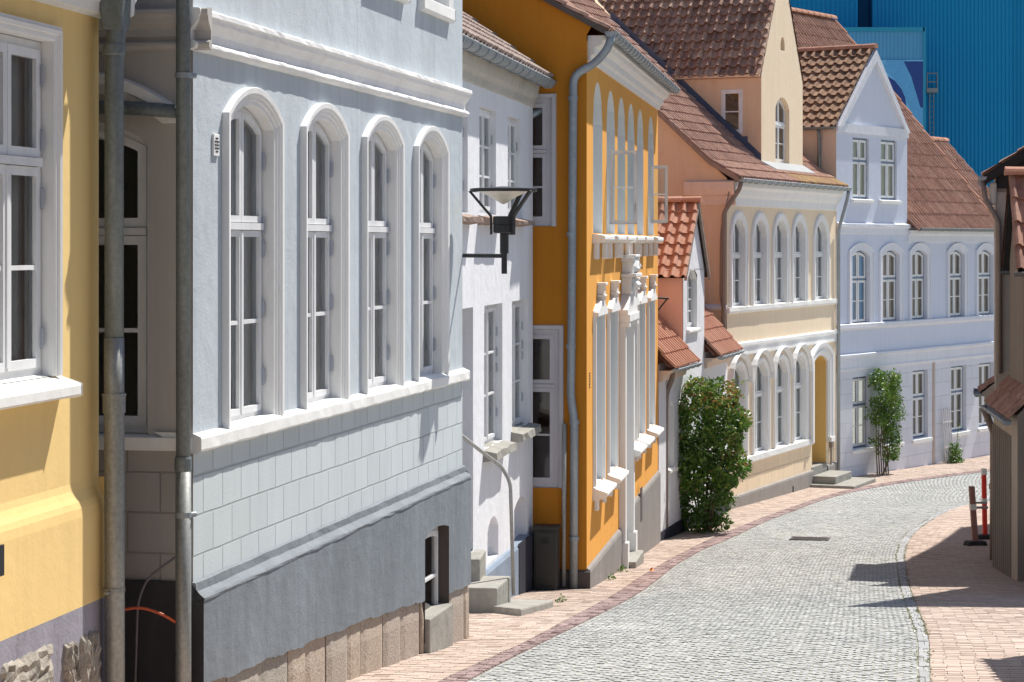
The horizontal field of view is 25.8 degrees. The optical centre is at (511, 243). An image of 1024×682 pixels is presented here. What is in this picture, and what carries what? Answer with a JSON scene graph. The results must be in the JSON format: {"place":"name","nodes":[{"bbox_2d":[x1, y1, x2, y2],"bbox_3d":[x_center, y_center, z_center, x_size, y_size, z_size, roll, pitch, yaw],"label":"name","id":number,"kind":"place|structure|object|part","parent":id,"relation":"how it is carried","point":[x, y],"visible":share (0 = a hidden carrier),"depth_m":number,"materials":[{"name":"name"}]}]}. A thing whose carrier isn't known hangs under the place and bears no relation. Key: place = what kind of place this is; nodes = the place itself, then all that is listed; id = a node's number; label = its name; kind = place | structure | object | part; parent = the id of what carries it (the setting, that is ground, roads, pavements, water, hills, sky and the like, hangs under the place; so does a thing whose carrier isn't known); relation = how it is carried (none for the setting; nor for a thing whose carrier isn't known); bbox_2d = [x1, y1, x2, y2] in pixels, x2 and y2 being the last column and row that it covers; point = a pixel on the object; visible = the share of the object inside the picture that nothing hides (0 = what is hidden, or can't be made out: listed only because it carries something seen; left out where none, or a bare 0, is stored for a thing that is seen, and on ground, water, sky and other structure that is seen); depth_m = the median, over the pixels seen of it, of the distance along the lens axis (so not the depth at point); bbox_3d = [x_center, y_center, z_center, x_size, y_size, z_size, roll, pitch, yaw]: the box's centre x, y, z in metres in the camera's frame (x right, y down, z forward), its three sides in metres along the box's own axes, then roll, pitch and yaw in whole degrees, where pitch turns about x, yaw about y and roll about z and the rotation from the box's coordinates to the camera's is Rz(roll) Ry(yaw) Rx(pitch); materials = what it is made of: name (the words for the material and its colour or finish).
{"place":"outdoors","nodes":[
{"label":"outdoors","id":0,"kind":"place"},
{"bbox_2d":[346,455,989,681],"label":"pavement","id":1,"kind":"structure","parent":0,"point":[492,635],"depth_m":26.52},
{"bbox_2d":[468,550,552,615],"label":"stone steps","id":2,"kind":"structure","parent":1,"relation":"on","point":[489,594],"depth_m":24.72,"materials":[{"name":"stone"}]},
{"bbox_2d":[462,434,514,594],"bbox_3d":[-0.299,3.027,24.984,0.136,1.874,0.933,0,0,39],"label":"handrail","id":3,"kind":"object","parent":2,"relation":"on","point":[485,454],"visible":0.99,"depth_m":25.28,"materials":[{"name":"bare grey galvanized steel"}]},
{"bbox_2d":[532,524,560,589],"bbox_3d":[0.457,4.241,29.728,0.342,1.016,0.325,0,0,9],"label":"utility cabinet","id":4,"kind":"object","parent":1,"relation":"on","point":[545,556],"visible":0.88,"depth_m":29.58,"materials":[{"name":"grey metal"}]},
{"bbox_3d":[0.435,4.166,29.584,0.252,0.706,0.016,0,0,9],"label":"door","id":5,"kind":"part","parent":4,"relation":"part of","materials":[{"name":"grey metal"}]},
{"bbox_2d":[555,594,566,602],"bbox_3d":[0.594,4.238,26.767,0.144,0.141,0.114,0,0,-34],"label":"weed","id":6,"kind":"object","parent":1,"relation":"on","point":[560,600],"visible":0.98,"depth_m":26.76,"materials":[{"name":"green plant"}]},
{"bbox_2d":[607,573,616,579],"bbox_3d":[1.421,4.751,31.912,0.154,0.143,0.143,0,0,0],"label":"weed","id":7,"kind":"object","parent":1,"relation":"on","point":[613,577],"visible":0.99,"depth_m":31.90,"materials":[{"name":"green plant"}]},
{"bbox_2d":[617,564,627,571],"bbox_3d":[1.662,4.855,33.471,0.189,0.146,0.200,0,0,0],"label":"weed","id":8,"kind":"object","parent":1,"relation":"on","point":[620,569],"visible":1,"depth_m":33.45,"materials":[{"name":"green plant"}]},
{"bbox_2d":[678,375,753,533],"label":"climbing bush","id":9,"kind":"object","parent":1,"relation":"on","point":[720,481],"visible":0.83,"depth_m":43.20,"materials":[{"name":"green plant"}]},
{"bbox_2d":[810,470,875,488],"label":"stone steps","id":10,"kind":"structure","parent":1,"relation":"on","point":[836,479],"depth_m":55.06,"materials":[{"name":"stone"}]},
{"bbox_2d":[863,368,907,474],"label":"climbing rose","id":11,"kind":"object","parent":1,"relation":"on","point":[883,405],"visible":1,"depth_m":58.83,"materials":[{"name":"green plant"}]},
{"bbox_2d":[941,407,953,461],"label":"trellis","id":12,"kind":"object","parent":1,"relation":"on","point":[947,427],"visible":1,"depth_m":62.85,"materials":[{"name":"grey wood"}]},
{"bbox_2d":[946,423,964,462],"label":"climbing rose","id":13,"kind":"object","parent":1,"relation":"on","point":[956,452],"visible":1,"depth_m":62.85,"materials":[{"name":"green plant"}]},
{"bbox_2d":[468,471,989,681],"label":"road","id":14,"kind":"structure","parent":0,"point":[778,608],"depth_m":24.75,"materials":[{"name":"stone"}]},
{"bbox_2d":[789,536,830,540],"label":"drain cover","id":15,"kind":"object","parent":14,"relation":"on","point":[794,538],"visible":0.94,"depth_m":41.85,"materials":[{"name":"grey metal"}]},
{"bbox_2d":[470,380,989,681],"bbox_3d":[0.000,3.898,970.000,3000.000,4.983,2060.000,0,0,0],"label":"ground","id":16,"kind":"structure","parent":0,"point":[860,415],"depth_m":22.06,"materials":[{"name":"grey stone"}]},
{"bbox_2d":[0,0,136,681],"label":"yellow house","id":17,"kind":"structure","parent":16,"relation":"on","point":[62,560],"depth_m":12.44,"materials":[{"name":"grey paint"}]},
{"bbox_2d":[0,12,82,409],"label":"window","id":18,"kind":"structure","parent":17,"relation":"in","point":[24,381],"depth_m":12.30,"materials":[{"name":"white paint"}]},
{"bbox_2d":[99,0,471,681],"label":"grey house","id":19,"kind":"structure","parent":16,"relation":"on","point":[297,490],"depth_m":15.47,"materials":[{"name":"white paint"}]},
{"bbox_2d":[99,72,175,434],"bbox_3d":[-2.693,0.048,13.700,1.480,2.223,0.260,0,0,12],"label":"window","id":20,"kind":"structure","parent":19,"relation":"in","point":[133,91],"depth_m":13.68,"materials":[{"name":"white paint"}]},
{"bbox_2d":[125,606,175,622],"bbox_3d":[-2.195,2.231,13.318,0.529,0.158,0.083,0,0,-11],"label":"hose","id":21,"kind":"object","parent":19,"relation":"attached to","point":[153,611],"visible":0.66,"depth_m":13.30,"materials":[{"name":"orange rubber"}]},
{"bbox_2d":[134,556,174,681],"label":"cable","id":22,"kind":"object","parent":19,"relation":"attached to","point":[137,610],"visible":1,"depth_m":13.41,"materials":[{"name":"plastic"}]},
{"bbox_2d":[222,87,284,427],"bbox_3d":[-1.755,0.068,14.597,0.212,2.172,1.153,0,0,12],"label":"window","id":23,"kind":"structure","parent":19,"relation":"in","point":[265,121],"depth_m":14.97,"materials":[{"name":"white paint"}]},
{"bbox_2d":[300,103,349,408],"bbox_3d":[-1.423,0.068,16.201,0.212,2.172,1.114,0,0,12],"label":"window","id":24,"kind":"structure","parent":19,"relation":"in","point":[331,129],"depth_m":16.56,"materials":[{"name":"white paint"}]},
{"bbox_2d":[362,115,404,393],"bbox_3d":[-1.097,0.068,17.790,0.212,2.172,1.155,0,0,12],"label":"window","id":25,"kind":"structure","parent":19,"relation":"in","point":[379,132],"depth_m":18.17,"materials":[{"name":"white paint"}]},
{"bbox_2d":[396,0,410,3],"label":"window","id":26,"kind":"structure","parent":19,"relation":"in","point":[402,1],"depth_m":18.39,"materials":[{"name":"white paint"}]},
{"bbox_2d":[413,126,449,380],"bbox_3d":[-0.772,0.068,19.368,0.212,2.172,1.128,0,0,12],"label":"window","id":27,"kind":"structure","parent":19,"relation":"in","point":[430,142],"depth_m":19.74,"materials":[{"name":"white paint"}]},
{"bbox_2d":[418,0,455,23],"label":"window","id":28,"kind":"structure","parent":19,"relation":"in","point":[441,9],"depth_m":19.56,"materials":[{"name":"white paint"}]},
{"bbox_2d":[422,525,452,653],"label":"cellar window","id":29,"kind":"structure","parent":19,"relation":"in","point":[438,614],"depth_m":19.67,"materials":[{"name":"white paint"}]},
{"bbox_2d":[462,186,536,273],"bbox_3d":[-0.139,-0.126,20.330,0.732,0.794,0.669,0,0,0],"label":"street lamp","id":30,"kind":"object","parent":19,"relation":"attached to","point":[504,226],"visible":0.98,"depth_m":20.23,"materials":[{"name":"black metal"}]},
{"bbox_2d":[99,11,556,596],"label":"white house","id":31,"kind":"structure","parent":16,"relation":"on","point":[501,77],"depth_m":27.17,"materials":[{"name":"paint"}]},
{"bbox_2d":[462,102,483,224],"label":"window","id":32,"kind":"structure","parent":31,"relation":"in","point":[468,219],"depth_m":25.30,"materials":[{"name":"white paint"}]},
{"bbox_2d":[478,106,495,224],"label":"window","id":33,"kind":"structure","parent":31,"relation":"in","point":[489,115],"depth_m":27.08,"materials":[{"name":"white paint"}]},
{"bbox_2d":[483,303,516,461],"bbox_3d":[-0.237,1.648,27.015,0.385,1.843,1.485,0,0,9],"label":"window","id":34,"kind":"structure","parent":31,"relation":"in","point":[496,450],"depth_m":27.55,"materials":[{"name":"white paint"}]},
{"bbox_2d":[508,116,534,226],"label":"window","id":35,"kind":"structure","parent":31,"relation":"in","point":[514,125],"depth_m":28.96,"materials":[{"name":"white paint"}]},
{"bbox_2d":[511,299,541,442],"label":"window","id":36,"kind":"structure","parent":31,"relation":"in","point":[518,434],"depth_m":29.54,"materials":[{"name":"white paint"}]},
{"bbox_2d":[462,0,680,588],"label":"orange house","id":37,"kind":"structure","parent":16,"relation":"on","point":[596,472],"depth_m":31.17,"materials":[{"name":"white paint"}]},
{"bbox_2d":[533,93,555,225],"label":"window","id":38,"kind":"structure","parent":37,"relation":"in","point":[546,151],"depth_m":30.10,"materials":[{"name":"grey paint"}]},
{"bbox_2d":[533,325,563,487],"bbox_3d":[0.073,2.179,30.167,1.270,2.187,0.105,0,0,9],"label":"window","id":39,"kind":"structure","parent":37,"relation":"in","point":[555,333],"depth_m":30.08,"materials":[{"name":"grey paint"}]},
{"bbox_2d":[592,82,614,258],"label":"window","id":40,"kind":"structure","parent":37,"relation":"in","point":[604,239],"depth_m":31.90,"materials":[{"name":"white paint"}]},
{"bbox_2d":[593,282,616,510],"bbox_3d":[1.148,2.108,31.343,0.516,3.136,1.290,0,0,9],"label":"window","id":41,"kind":"structure","parent":37,"relation":"in","point":[601,490],"depth_m":31.85,"materials":[{"name":"white paint"}]},
{"bbox_2d":[607,91,626,257],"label":"window","id":42,"kind":"structure","parent":37,"relation":"in","point":[619,239],"depth_m":33.61,"materials":[{"name":"white paint"}]},
{"bbox_2d":[607,280,628,495],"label":"window","id":43,"kind":"structure","parent":37,"relation":"in","point":[617,474],"depth_m":33.62,"materials":[{"name":"white paint"}]},
{"bbox_2d":[618,98,636,257],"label":"window","id":44,"kind":"structure","parent":37,"relation":"in","point":[621,118],"depth_m":35.17,"materials":[{"name":"white paint"}]},
{"bbox_2d":[628,104,645,254],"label":"window","id":45,"kind":"structure","parent":37,"relation":"in","point":[640,239],"depth_m":36.70,"materials":[{"name":"white paint"}]},
{"bbox_2d":[634,277,647,460],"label":"window","id":46,"kind":"structure","parent":37,"relation":"in","point":[640,447],"depth_m":36.74,"materials":[{"name":"white paint"}]},
{"bbox_2d":[637,110,653,256],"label":"window","id":47,"kind":"structure","parent":37,"relation":"in","point":[640,124],"depth_m":38.29,"materials":[{"name":"white paint"}]},
{"bbox_2d":[637,276,654,458],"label":"window","id":48,"kind":"structure","parent":37,"relation":"in","point":[644,438],"depth_m":38.14,"materials":[{"name":"white paint"}]},
{"bbox_2d":[647,274,663,447],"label":"window","id":49,"kind":"structure","parent":37,"relation":"in","point":[655,430],"depth_m":39.59,"materials":[{"name":"white paint"}]},
{"bbox_2d":[648,117,663,255],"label":"window","id":50,"kind":"structure","parent":37,"relation":"in","point":[652,247],"depth_m":40.33,"materials":[{"name":"white paint"}]},
{"bbox_2d":[658,196,744,540],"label":"pink house","id":51,"kind":"structure","parent":16,"relation":"on","point":[696,338],"depth_m":43.72,"materials":[{"name":"white paint"}]},
{"bbox_2d":[658,297,668,310],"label":"wall bracket","id":52,"kind":"object","parent":51,"relation":"attached to","point":[666,298],"depth_m":41.34,"materials":[{"name":"black metal"}]},
{"bbox_2d":[668,401,677,474],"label":"window","id":53,"kind":"structure","parent":51,"relation":"in","point":[671,407],"depth_m":42.65,"materials":[{"name":"white paint"}]},
{"bbox_2d":[686,270,700,333],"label":"window","id":54,"kind":"structure","parent":51,"relation":"in","point":[691,278],"depth_m":45.00,"materials":[{"name":"white paint"}]},
{"bbox_2d":[568,0,851,508],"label":"cream house","id":55,"kind":"structure","parent":16,"relation":"on","point":[730,133],"depth_m":53.20,"materials":[{"name":"white paint"}]},
{"bbox_2d":[721,89,742,133],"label":"window frame","id":56,"kind":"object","parent":55,"relation":"in","point":[726,91],"depth_m":52.98,"materials":[{"name":"white paint"}]},
{"bbox_2d":[729,210,748,306],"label":"window","id":57,"kind":"structure","parent":55,"relation":"in","point":[739,239],"depth_m":50.12,"materials":[{"name":"white paint"}]},
{"bbox_2d":[727,353,753,457],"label":"window","id":58,"kind":"structure","parent":55,"relation":"in","point":[744,370],"depth_m":50.15,"materials":[{"name":"white paint"}]},
{"bbox_2d":[751,211,769,304],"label":"window","id":59,"kind":"structure","parent":55,"relation":"in","point":[760,220],"depth_m":51.60,"materials":[{"name":"white paint"}]},
{"bbox_2d":[752,349,774,453],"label":"window","id":60,"kind":"structure","parent":55,"relation":"in","point":[766,367],"depth_m":51.68,"materials":[{"name":"white paint"}]},
{"bbox_2d":[779,369,779,438],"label":"door","id":61,"kind":"structure","parent":55,"relation":"in","point":[779,369],"depth_m":55.51,"materials":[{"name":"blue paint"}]},
{"bbox_2d":[772,212,789,302],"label":"window","id":62,"kind":"structure","parent":55,"relation":"in","point":[780,220],"depth_m":53.12,"materials":[{"name":"white paint"}]},
{"bbox_2d":[775,97,788,163],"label":"dormer window","id":63,"kind":"structure","parent":55,"relation":"in","point":[784,125],"depth_m":54.81,"materials":[{"name":"white paint"}]},
{"bbox_2d":[773,346,794,447],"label":"window","id":64,"kind":"structure","parent":55,"relation":"in","point":[786,364],"depth_m":53.16,"materials":[{"name":"white paint"}]},
{"bbox_2d":[791,213,807,301],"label":"window","id":65,"kind":"structure","parent":55,"relation":"in","point":[802,230],"depth_m":54.54,"materials":[{"name":"white paint"}]},
{"bbox_2d":[792,344,812,442],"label":"window","id":66,"kind":"structure","parent":55,"relation":"in","point":[804,360],"depth_m":54.60,"materials":[{"name":"white paint"}]},
{"bbox_2d":[812,214,829,299],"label":"window","id":67,"kind":"structure","parent":55,"relation":"in","point":[821,223],"depth_m":56.34,"materials":[{"name":"white paint"}]},
{"bbox_2d":[440,469,989,681],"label":"kerb strip","id":68,"kind":"object","parent":16,"relation":"on","point":[639,585],"visible":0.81,"depth_m":29.09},
{"bbox_2d":[791,7,993,475],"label":"pale blue house","id":69,"kind":"structure","parent":16,"relation":"on","point":[917,231],"depth_m":60.87,"materials":[{"name":"grey paint"}]},
{"bbox_2d":[848,242,873,323],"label":"window","id":70,"kind":"structure","parent":69,"relation":"in","point":[864,250],"depth_m":58.85,"materials":[{"name":"white paint"}]},
{"bbox_2d":[851,376,874,454],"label":"window","id":71,"kind":"structure","parent":69,"relation":"in","point":[865,402],"depth_m":58.96,"materials":[{"name":"white paint"}]},
{"bbox_2d":[851,137,874,202],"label":"window","id":72,"kind":"structure","parent":69,"relation":"in","point":[860,145],"depth_m":58.79,"materials":[{"name":"white paint"}]},
{"bbox_2d":[879,140,902,203],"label":"window","id":73,"kind":"structure","parent":69,"relation":"in","point":[888,147],"depth_m":60.21,"materials":[{"name":"white paint"}]},
{"bbox_2d":[879,243,903,321],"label":"window","id":74,"kind":"structure","parent":69,"relation":"in","point":[893,249],"depth_m":60.37,"materials":[{"name":"white paint"}]},
{"bbox_2d":[883,372,904,447],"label":"window","id":75,"kind":"structure","parent":69,"relation":"in","point":[898,423],"depth_m":60.58,"materials":[{"name":"white paint"}]},
{"bbox_2d":[908,243,930,319],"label":"window","id":76,"kind":"structure","parent":69,"relation":"in","point":[921,249],"depth_m":61.84,"materials":[{"name":"white paint"}]},
{"bbox_2d":[912,369,932,443],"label":"window","id":77,"kind":"structure","parent":69,"relation":"in","point":[923,396],"depth_m":62.05,"materials":[{"name":"white paint"}]},
{"bbox_2d":[946,243,968,317],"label":"window","id":78,"kind":"structure","parent":69,"relation":"in","point":[959,249],"depth_m":64.08,"materials":[{"name":"white paint"}]},
{"bbox_2d":[950,365,970,437],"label":"window","id":79,"kind":"structure","parent":69,"relation":"in","point":[962,390],"depth_m":64.25,"materials":[{"name":"white paint"}]},
{"bbox_2d":[975,243,993,315],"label":"window","id":80,"kind":"structure","parent":69,"relation":"in","point":[983,248],"depth_m":65.50,"materials":[{"name":"white paint"}]},
{"bbox_2d":[978,362,993,432],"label":"window","id":81,"kind":"structure","parent":69,"relation":"in","point":[990,365],"depth_m":65.58,"materials":[{"name":"white paint"}]},
{"bbox_2d":[790,0,1023,319],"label":"industrial hall","id":82,"kind":"structure","parent":16,"relation":"on","point":[954,69],"depth_m":124.95,"materials":[{"name":"blue paint"}]},
{"bbox_2d":[897,501,989,681],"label":"gutter","id":83,"kind":"object","parent":16,"relation":"on","point":[916,620],"visible":0.76,"depth_m":26.29,"materials":[{"name":"stone"}]},
{"bbox_2d":[895,518,936,681],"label":"moss","id":84,"kind":"object","parent":83,"relation":"on","point":[916,610],"visible":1,"depth_m":23.96,"materials":[{"name":"green plant"}]},
{"bbox_2d":[973,146,1023,396],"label":"brown house","id":85,"kind":"structure","parent":16,"relation":"on","point":[998,192],"depth_m":34.68,"materials":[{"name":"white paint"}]},
{"bbox_2d":[980,167,1023,580],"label":"house","id":86,"kind":"structure","parent":16,"relation":"on","point":[1004,401],"depth_m":33.13,"materials":[{"name":"brown paint"}]},
{"bbox_2d":[905,502,1023,681],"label":"pavement","id":87,"kind":"structure","parent":0,"point":[969,602],"depth_m":26.53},
{"bbox_2d":[963,486,987,545],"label":"traffic post","id":88,"kind":"object","parent":87,"relation":"on","point":[974,541],"visible":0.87,"depth_m":40.16,"materials":[{"name":"red plastic"}]},
{"bbox_2d":[976,502,987,508],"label":"barrier arm","id":89,"kind":"object","parent":88,"relation":"attached to","point":[982,507],"visible":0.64,"depth_m":40.92},
{"bbox_2d":[978,468,989,539],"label":"traffic post","id":90,"kind":"object","parent":87,"relation":"on","point":[984,535],"visible":0.7,"depth_m":41.77,"materials":[{"name":"red plastic"}]}
]}

